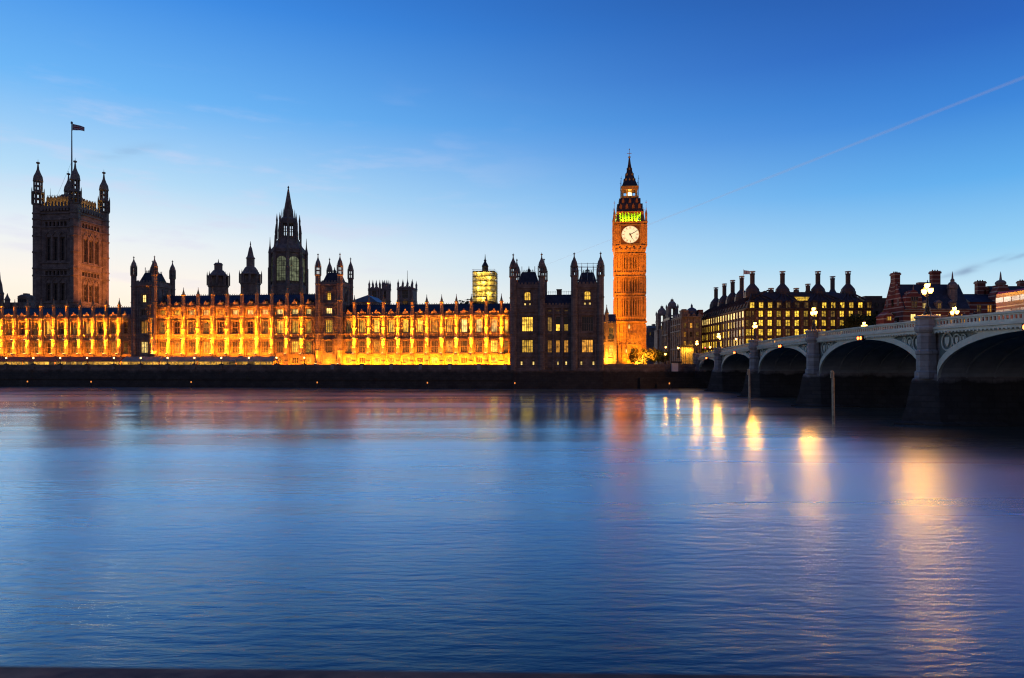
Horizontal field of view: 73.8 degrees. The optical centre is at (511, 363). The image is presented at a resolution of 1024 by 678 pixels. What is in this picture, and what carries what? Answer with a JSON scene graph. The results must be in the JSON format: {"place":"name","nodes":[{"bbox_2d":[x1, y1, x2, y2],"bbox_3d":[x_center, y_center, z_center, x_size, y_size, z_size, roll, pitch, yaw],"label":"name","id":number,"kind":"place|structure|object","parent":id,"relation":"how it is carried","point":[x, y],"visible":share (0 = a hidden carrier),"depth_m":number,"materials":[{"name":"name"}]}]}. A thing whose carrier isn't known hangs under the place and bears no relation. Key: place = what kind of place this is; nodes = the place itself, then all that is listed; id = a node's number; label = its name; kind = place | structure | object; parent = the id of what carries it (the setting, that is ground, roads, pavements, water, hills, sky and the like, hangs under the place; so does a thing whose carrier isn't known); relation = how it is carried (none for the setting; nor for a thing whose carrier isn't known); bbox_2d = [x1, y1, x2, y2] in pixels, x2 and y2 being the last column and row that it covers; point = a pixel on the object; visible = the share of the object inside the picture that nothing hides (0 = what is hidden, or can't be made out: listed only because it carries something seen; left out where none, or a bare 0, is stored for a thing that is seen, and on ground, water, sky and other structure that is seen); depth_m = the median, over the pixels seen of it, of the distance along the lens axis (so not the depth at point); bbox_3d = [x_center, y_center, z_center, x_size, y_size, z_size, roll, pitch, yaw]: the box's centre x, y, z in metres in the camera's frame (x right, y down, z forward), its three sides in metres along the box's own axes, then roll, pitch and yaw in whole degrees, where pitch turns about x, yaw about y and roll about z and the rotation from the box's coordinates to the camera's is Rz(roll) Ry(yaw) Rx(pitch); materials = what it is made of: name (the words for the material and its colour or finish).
{"place":"outdoors","nodes":[
{"label":"outdoors","id":0,"kind":"place"},
{"bbox_2d":[0,357,26,364],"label":"marquee","id":1,"kind":"object","parent":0,"point":[13,360],"visible":0.65,"depth_m":253.60,"materials":[{"name":"red fabric"}]},
{"bbox_2d":[4,293,30,307],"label":"roof turret","id":2,"kind":"object","parent":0,"point":[8,303],"visible":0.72,"depth_m":301.36,"materials":[{"name":"stone"}]},
{"bbox_2d":[18,293,34,307],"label":"building","id":3,"kind":"structure","parent":0,"point":[26,297],"depth_m":305.88,"materials":[{"name":"stone"}]},
{"bbox_2d":[23,357,58,364],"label":"marquee","id":4,"kind":"object","parent":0,"point":[41,360],"visible":0.62,"depth_m":252.35,"materials":[{"name":"red fabric"}]},
{"bbox_2d":[31,121,109,307],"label":"square tower","id":5,"kind":"structure","parent":0,"point":[71,243],"depth_m":330.66,"materials":[{"name":"stone"}]},
{"bbox_2d":[72,124,84,130],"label":"flag","id":6,"kind":"object","parent":5,"relation":"attached to","point":[77,127],"visible":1,"depth_m":340.37,"materials":[{"name":"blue fabric"}]},
{"bbox_2d":[55,356,91,364],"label":"marquee","id":7,"kind":"object","parent":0,"point":[68,360],"visible":0.65,"depth_m":250.81,"materials":[{"name":"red fabric"}]},
{"bbox_2d":[88,356,124,364],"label":"marquee","id":8,"kind":"object","parent":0,"point":[96,360],"visible":0.62,"depth_m":249.41,"materials":[{"name":"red fabric"}]},
{"bbox_2d":[121,356,162,364],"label":"marquee","id":9,"kind":"object","parent":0,"point":[126,360],"visible":0.7,"depth_m":247.88,"materials":[{"name":"fabric"}]},
{"bbox_2d":[159,356,200,364],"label":"marquee","id":10,"kind":"object","parent":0,"point":[175,360],"visible":0.61,"depth_m":246.16,"materials":[{"name":"fabric"}]},
{"bbox_2d":[198,356,238,364],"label":"marquee","id":11,"kind":"object","parent":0,"point":[210,360],"visible":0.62,"depth_m":244.54,"materials":[{"name":"fabric"}]},
{"bbox_2d":[236,356,278,364],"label":"marquee","id":12,"kind":"object","parent":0,"point":[253,360],"visible":0.75,"depth_m":242.95,"materials":[{"name":"fabric"}]},
{"bbox_2d":[268,186,307,294],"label":"spire tower","id":13,"kind":"structure","parent":0,"point":[288,261],"depth_m":330.03,"materials":[{"name":"stone"}]},
{"bbox_2d":[276,256,285,280],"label":"window","id":14,"kind":"structure","parent":13,"relation":"in","point":[280,260],"depth_m":327.57,"materials":[{"name":"glass"}]},
{"bbox_2d":[289,256,298,280],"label":"window","id":15,"kind":"structure","parent":13,"relation":"in","point":[293,260],"depth_m":329.42,"materials":[{"name":"glass"}]},
{"bbox_2d":[355,295,385,304],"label":"hall","id":16,"kind":"structure","parent":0,"point":[364,301],"depth_m":429.69,"materials":[{"name":"blue stone"}]},
{"bbox_2d":[368,281,383,299],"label":"abbey tower","id":17,"kind":"structure","parent":0,"point":[375,291],"depth_m":499.59,"materials":[{"name":"grey stone"}]},
{"bbox_2d":[381,280,390,304],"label":"abbey tower","id":18,"kind":"structure","parent":0,"point":[386,290],"depth_m":499.52,"materials":[{"name":"grey stone"}]},
{"bbox_2d":[397,271,417,303],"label":"abbey tower","id":19,"kind":"structure","parent":0,"point":[406,293],"depth_m":499.92,"materials":[{"name":"grey stone"}]},
{"bbox_2d":[0,666,951,677],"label":"embankment wall","id":20,"kind":"structure","parent":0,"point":[49,672],"depth_m":1.34,"materials":[{"name":"stone"}]},
{"bbox_2d":[0,387,1023,677],"bbox_3d":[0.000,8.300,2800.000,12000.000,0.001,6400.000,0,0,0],"label":"river","id":21,"kind":"structure","parent":0,"point":[660,531],"depth_m":33.41,"materials":[{"name":"liquid"}]},
{"bbox_2d":[0,364,512,388],"bbox_3d":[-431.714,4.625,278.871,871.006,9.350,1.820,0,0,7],"label":"river wall","id":22,"kind":"structure","parent":21,"relation":"in","point":[478,376],"depth_m":239.13,"materials":[{"name":"stone"}]},
{"bbox_2d":[603,364,705,388],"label":"river wall","id":23,"kind":"structure","parent":21,"relation":"in","point":[639,376],"depth_m":230.47,"materials":[{"name":"stone"}]},
{"bbox_2d":[670,361,681,370],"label":"kiosk","id":24,"kind":"object","parent":23,"relation":"on","point":[675,365],"visible":1,"depth_m":229.01,"materials":[{"name":"white paint"}]},
{"bbox_2d":[747,369,750,408],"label":"mooring pile","id":25,"kind":"object","parent":21,"relation":"in","point":[749,393],"visible":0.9,"depth_m":125.88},
{"bbox_2d":[830,371,834,423],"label":"mooring pile","id":26,"kind":"object","parent":21,"relation":"in","point":[833,398],"visible":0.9,"depth_m":94.84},
{"bbox_2d":[692,310,1023,426],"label":"bridge","id":27,"kind":"structure","parent":21,"relation":"in","point":[928,370],"depth_m":107.88,"materials":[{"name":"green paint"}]},
{"bbox_2d":[810,306,816,329],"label":"lamp standard","id":28,"kind":"object","parent":27,"relation":"on","point":[813,312],"visible":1,"depth_m":133.23,"materials":[{"name":"metal"}]},
{"bbox_2d":[921,280,933,314],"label":"lamp standard","id":29,"kind":"object","parent":27,"relation":"on","point":[927,288],"visible":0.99,"depth_m":93.50,"materials":[{"name":"metal"}]},
{"bbox_2d":[996,289,1023,319],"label":"bus","id":30,"kind":"object","parent":27,"relation":"on","point":[1012,300],"visible":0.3,"depth_m":85.32,"materials":[{"name":"red metal"}]},
{"bbox_2d":[0,0,1023,325],"label":"sky","id":31,"kind":"structure","parent":0,"point":[872,140],"materials":[{"name":"blue"}]},
{"bbox_2d":[604,305,615,363],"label":"palace range","id":32,"kind":"structure","parent":0,"point":[609,338],"depth_m":270.11,"materials":[{"name":"stone"}]},
{"bbox_2d":[646,324,655,363],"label":"stone building","id":33,"kind":"structure","parent":0,"point":[650,330],"depth_m":420.00,"materials":[{"name":"stone"}]},
{"bbox_2d":[654,299,678,363],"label":"stone building","id":34,"kind":"structure","parent":0,"point":[662,336],"depth_m":357.50,"materials":[{"name":"grey stone"}]},
{"bbox_2d":[670,304,702,360],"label":"stone building","id":35,"kind":"structure","parent":0,"point":[685,326],"depth_m":318.16,"materials":[{"name":"brown stone"}]},
{"bbox_2d":[701,271,873,353],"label":"office block","id":36,"kind":"structure","parent":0,"point":[782,310],"depth_m":267.80,"materials":[{"name":"brown metal"}]},
{"bbox_2d":[858,296,885,315],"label":"brick house","id":37,"kind":"structure","parent":0,"point":[878,303],"depth_m":300.00,"materials":[{"name":"brown"}]},
{"bbox_2d":[883,270,969,327],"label":"brick house","id":38,"kind":"structure","parent":0,"point":[905,302],"depth_m":251.99,"materials":[{"name":"brown brick"}]},
{"bbox_2d":[964,271,1023,321],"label":"brick house","id":39,"kind":"structure","parent":0,"point":[981,299],"depth_m":262.69,"materials":[{"name":"brown brick"}]},
{"label":"ground","id":40,"kind":"structure","parent":0,"visible":0},
{"bbox_2d":[0,299,130,364],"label":"palace wing","id":41,"kind":"structure","parent":40,"relation":"on","point":[70,326],"depth_m":258.54,"materials":[{"name":"beige stone"}]},
{"bbox_2d":[0,276,3,305],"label":"roof turret","id":42,"kind":"object","parent":41,"relation":"on","point":[1,294],"visible":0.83,"depth_m":299.63,"materials":[{"name":"stone"}]},
{"bbox_2d":[111,342,116,352],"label":"window","id":43,"kind":"structure","parent":41,"relation":"in","point":[113,344],"depth_m":256.80,"materials":[{"name":"glass"}]},
{"bbox_2d":[130,255,175,356],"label":"turreted tower","id":44,"kind":"structure","parent":40,"relation":"on","point":[149,291],"depth_m":253.73,"materials":[{"name":"stone"}]},
{"bbox_2d":[141,342,146,352],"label":"window","id":45,"kind":"structure","parent":44,"relation":"in","point":[143,344],"depth_m":254.12,"materials":[{"name":"glass"}]},
{"bbox_2d":[141,321,146,333],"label":"window","id":46,"kind":"structure","parent":44,"relation":"in","point":[143,323],"depth_m":254.12,"materials":[{"name":"glass"}]},
{"bbox_2d":[151,287,314,364],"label":"palace wing","id":47,"kind":"structure","parent":40,"relation":"on","point":[188,326],"depth_m":250.77,"materials":[{"name":"beige stone"}]},
{"bbox_2d":[159,342,165,352],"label":"window","id":48,"kind":"structure","parent":47,"relation":"in","point":[162,345],"depth_m":254.62,"materials":[{"name":"glass"}]},
{"bbox_2d":[174,342,179,352],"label":"window","id":49,"kind":"structure","parent":47,"relation":"in","point":[176,344],"depth_m":253.99,"materials":[{"name":"glass"}]},
{"bbox_2d":[174,322,179,333],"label":"window","id":50,"kind":"structure","parent":47,"relation":"in","point":[176,324],"depth_m":253.93,"materials":[{"name":"glass"}]},
{"bbox_2d":[189,342,194,352],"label":"window","id":51,"kind":"structure","parent":47,"relation":"in","point":[191,344],"depth_m":253.31,"materials":[{"name":"glass"}]},
{"bbox_2d":[189,322,194,333],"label":"window","id":52,"kind":"structure","parent":47,"relation":"in","point":[191,324],"depth_m":253.31,"materials":[{"name":"glass"}]},
{"bbox_2d":[203,342,208,352],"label":"window","id":53,"kind":"structure","parent":47,"relation":"in","point":[205,344],"depth_m":252.66,"materials":[{"name":"glass"}]},
{"bbox_2d":[203,322,208,332],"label":"window","id":54,"kind":"structure","parent":47,"relation":"in","point":[205,324],"depth_m":252.63,"materials":[{"name":"glass"}]},
{"bbox_2d":[207,259,229,294],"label":"roof turret","id":55,"kind":"object","parent":47,"relation":"on","point":[218,279],"visible":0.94,"depth_m":297.75,"materials":[{"name":"stone"}]},
{"bbox_2d":[218,341,223,352],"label":"window","id":56,"kind":"structure","parent":47,"relation":"in","point":[220,343],"depth_m":252.02,"materials":[{"name":"glass"}]},
{"bbox_2d":[218,321,223,332],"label":"window","id":57,"kind":"structure","parent":47,"relation":"in","point":[220,323],"depth_m":252.02,"materials":[{"name":"glass"}]},
{"bbox_2d":[232,341,238,352],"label":"window","id":58,"kind":"structure","parent":47,"relation":"in","point":[235,344],"depth_m":251.34,"materials":[{"name":"glass"}]},
{"bbox_2d":[247,321,252,332],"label":"window","id":59,"kind":"structure","parent":47,"relation":"in","point":[249,323],"depth_m":250.73,"materials":[{"name":"glass"}]},
{"bbox_2d":[239,241,261,294],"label":"roof turret","id":60,"kind":"object","parent":47,"relation":"on","point":[250,279],"visible":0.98,"depth_m":297.80,"materials":[{"name":"stone"}]},
{"bbox_2d":[247,341,253,352],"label":"window","id":61,"kind":"structure","parent":47,"relation":"in","point":[250,344],"depth_m":250.67,"materials":[{"name":"glass"}]},
{"bbox_2d":[262,341,267,352],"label":"window","id":62,"kind":"structure","parent":47,"relation":"in","point":[264,343],"depth_m":250.06,"materials":[{"name":"glass"}]},
{"bbox_2d":[262,321,267,332],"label":"window","id":63,"kind":"structure","parent":47,"relation":"in","point":[264,323],"depth_m":250.09,"materials":[{"name":"glass"}]},
{"bbox_2d":[277,341,282,352],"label":"window","id":64,"kind":"structure","parent":47,"relation":"in","point":[279,343],"depth_m":249.39,"materials":[{"name":"glass"}]},
{"bbox_2d":[277,321,282,332],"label":"window","id":65,"kind":"structure","parent":47,"relation":"in","point":[279,323],"depth_m":249.42,"materials":[{"name":"glass"}]},
{"bbox_2d":[292,341,297,352],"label":"window","id":66,"kind":"structure","parent":47,"relation":"in","point":[294,343],"depth_m":248.78,"materials":[{"name":"glass"}]},
{"bbox_2d":[292,321,297,332],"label":"window","id":67,"kind":"structure","parent":47,"relation":"in","point":[294,323],"depth_m":248.81,"materials":[{"name":"glass"}]},
{"bbox_2d":[315,254,353,364],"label":"turreted tower","id":68,"kind":"structure","parent":40,"relation":"on","point":[333,295],"depth_m":245.66,"materials":[{"name":"stone"}]},
{"bbox_2d":[326,341,331,352],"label":"window","id":69,"kind":"structure","parent":68,"relation":"in","point":[328,343],"depth_m":246.06,"materials":[{"name":"glass"}]},
{"bbox_2d":[326,320,331,332],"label":"window","id":70,"kind":"structure","parent":68,"relation":"in","point":[328,322],"depth_m":246.06,"materials":[{"name":"glass"}]},
{"bbox_2d":[343,293,509,364],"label":"palace wing","id":71,"kind":"structure","parent":40,"relation":"on","point":[417,331],"depth_m":242.81,"materials":[{"name":"beige stone"}]},
{"bbox_2d":[346,341,351,352],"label":"window","id":72,"kind":"structure","parent":71,"relation":"in","point":[348,343],"depth_m":246.42,"materials":[{"name":"glass"}]},
{"bbox_2d":[359,341,365,352],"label":"window","id":73,"kind":"structure","parent":71,"relation":"in","point":[362,344],"depth_m":245.94,"materials":[{"name":"glass"}]},
{"bbox_2d":[373,341,379,352],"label":"window","id":74,"kind":"structure","parent":71,"relation":"in","point":[376,344],"depth_m":245.34,"materials":[{"name":"glass"}]},
{"bbox_2d":[388,341,394,352],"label":"window","id":75,"kind":"structure","parent":71,"relation":"in","point":[391,344],"depth_m":244.62,"materials":[{"name":"glass"}]},
{"bbox_2d":[402,341,408,351],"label":"window","id":76,"kind":"structure","parent":71,"relation":"in","point":[405,344],"depth_m":244.15,"materials":[{"name":"glass"}]},
{"bbox_2d":[417,341,422,351],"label":"window","id":77,"kind":"structure","parent":71,"relation":"in","point":[419,343],"depth_m":243.55,"materials":[{"name":"glass"}]},
{"bbox_2d":[417,319,422,331],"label":"window","id":78,"kind":"structure","parent":71,"relation":"in","point":[419,321],"depth_m":243.55,"materials":[{"name":"glass"}]},
{"bbox_2d":[431,341,437,351],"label":"window","id":79,"kind":"structure","parent":71,"relation":"in","point":[434,344],"depth_m":242.96,"materials":[{"name":"glass"}]},
{"bbox_2d":[446,341,452,351],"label":"window","id":80,"kind":"structure","parent":71,"relation":"in","point":[449,344],"depth_m":242.36,"materials":[{"name":"glass"}]},
{"bbox_2d":[461,319,466,331],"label":"window","id":81,"kind":"structure","parent":71,"relation":"in","point":[463,321],"depth_m":241.71,"materials":[{"name":"glass"}]},
{"bbox_2d":[461,341,467,351],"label":"window","id":82,"kind":"structure","parent":71,"relation":"in","point":[464,344],"depth_m":241.71,"materials":[{"name":"glass"}]},
{"bbox_2d":[476,319,481,331],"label":"window","id":83,"kind":"structure","parent":71,"relation":"in","point":[478,321],"depth_m":241.12,"materials":[{"name":"glass"}]},
{"bbox_2d":[476,340,482,351],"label":"window","id":84,"kind":"structure","parent":71,"relation":"in","point":[479,343],"depth_m":241.07,"materials":[{"name":"glass"}]},
{"bbox_2d":[478,256,491,303],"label":"roof turret","id":85,"kind":"object","parent":71,"relation":"on","point":[485,266],"visible":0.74,"depth_m":323.58,"materials":[{"name":"stone"}]},
{"bbox_2d":[472,269,497,303],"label":"scaffold","id":86,"kind":"object","parent":85,"relation":"attached to","point":[477,288],"visible":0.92,"depth_m":320.05,"materials":[{"name":"yellow"}]},
{"bbox_2d":[491,319,496,331],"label":"window","id":87,"kind":"structure","parent":71,"relation":"in","point":[493,321],"depth_m":240.54,"materials":[{"name":"glass"}]},
{"bbox_2d":[491,340,497,351],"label":"window","id":88,"kind":"structure","parent":71,"relation":"in","point":[494,343],"depth_m":240.48,"materials":[{"name":"glass"}]},
{"bbox_2d":[509,253,547,371],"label":"pavilion tower","id":89,"kind":"structure","parent":40,"relation":"on","point":[528,290],"depth_m":228.59,"materials":[{"name":"stone"}]},
{"bbox_2d":[522,340,532,352],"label":"window","id":90,"kind":"structure","parent":89,"relation":"in","point":[527,345],"depth_m":229.13,"materials":[{"name":"glass"}]},
{"bbox_2d":[522,317,532,330],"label":"window","id":91,"kind":"structure","parent":89,"relation":"in","point":[527,322],"depth_m":229.13,"materials":[{"name":"glass"}]},
{"bbox_2d":[512,289,603,388],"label":"pavilion block","id":92,"kind":"structure","parent":40,"relation":"on","point":[557,373],"depth_m":228.47,"materials":[{"name":"stone"}]},
{"bbox_2d":[547,317,551,331],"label":"window","id":93,"kind":"structure","parent":92,"relation":"in","point":[549,319],"depth_m":229.80,"materials":[{"name":"glass"}]},
{"bbox_2d":[570,252,604,369],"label":"pavilion tower","id":94,"kind":"structure","parent":40,"relation":"on","point":[587,319],"depth_m":226.31,"materials":[{"name":"stone"}]},
{"bbox_2d":[582,340,592,352],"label":"window","id":95,"kind":"structure","parent":94,"relation":"in","point":[587,345],"depth_m":226.85,"materials":[{"name":"glass"}]},
{"bbox_2d":[582,316,592,330],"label":"window","id":96,"kind":"structure","parent":94,"relation":"in","point":[587,321],"depth_m":226.85,"materials":[{"name":"glass"}]},
{"bbox_2d":[612,148,647,363],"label":"clock tower","id":97,"kind":"structure","parent":40,"relation":"on","point":[629,232],"depth_m":299.43,"materials":[{"name":"stone"}]},
{"bbox_2d":[627,347,657,363],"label":"tree","id":98,"kind":"object","parent":40,"relation":"on","point":[634,358],"visible":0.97,"depth_m":275.37,"materials":[{"name":"green plant"}]},
{"bbox_2d":[646,349,664,362],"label":"tree","id":99,"kind":"object","parent":40,"relation":"on","point":[656,357],"visible":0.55,"depth_m":282.87,"materials":[{"name":"green plant"}]},
{"bbox_2d":[656,350,669,361],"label":"tree","id":100,"kind":"object","parent":40,"relation":"on","point":[663,357],"visible":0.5,"depth_m":298.65,"materials":[{"name":"green plant"}]},
{"bbox_2d":[680,344,694,363],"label":"pier shelter","id":101,"kind":"object","parent":40,"relation":"on","point":[686,355],"visible":0.82,"depth_m":241.36,"materials":[{"name":"metal"}]},
{"bbox_2d":[838,312,870,333],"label":"tree","id":102,"kind":"object","parent":40,"relation":"on","point":[851,321],"visible":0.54,"depth_m":248.33,"materials":[{"name":"green plant"}]},
{"bbox_2d":[857,313,896,324],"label":"tree","id":103,"kind":"object","parent":40,"relation":"on","point":[872,319],"visible":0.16,"depth_m":249.28,"materials":[{"name":"green plant"}]},
{"bbox_2d":[875,311,894,329],"bbox_3d":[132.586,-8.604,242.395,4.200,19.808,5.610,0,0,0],"label":"bus","id":104,"kind":"object","parent":40,"relation":"on","point":[885,317],"visible":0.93,"depth_m":240.00,"materials":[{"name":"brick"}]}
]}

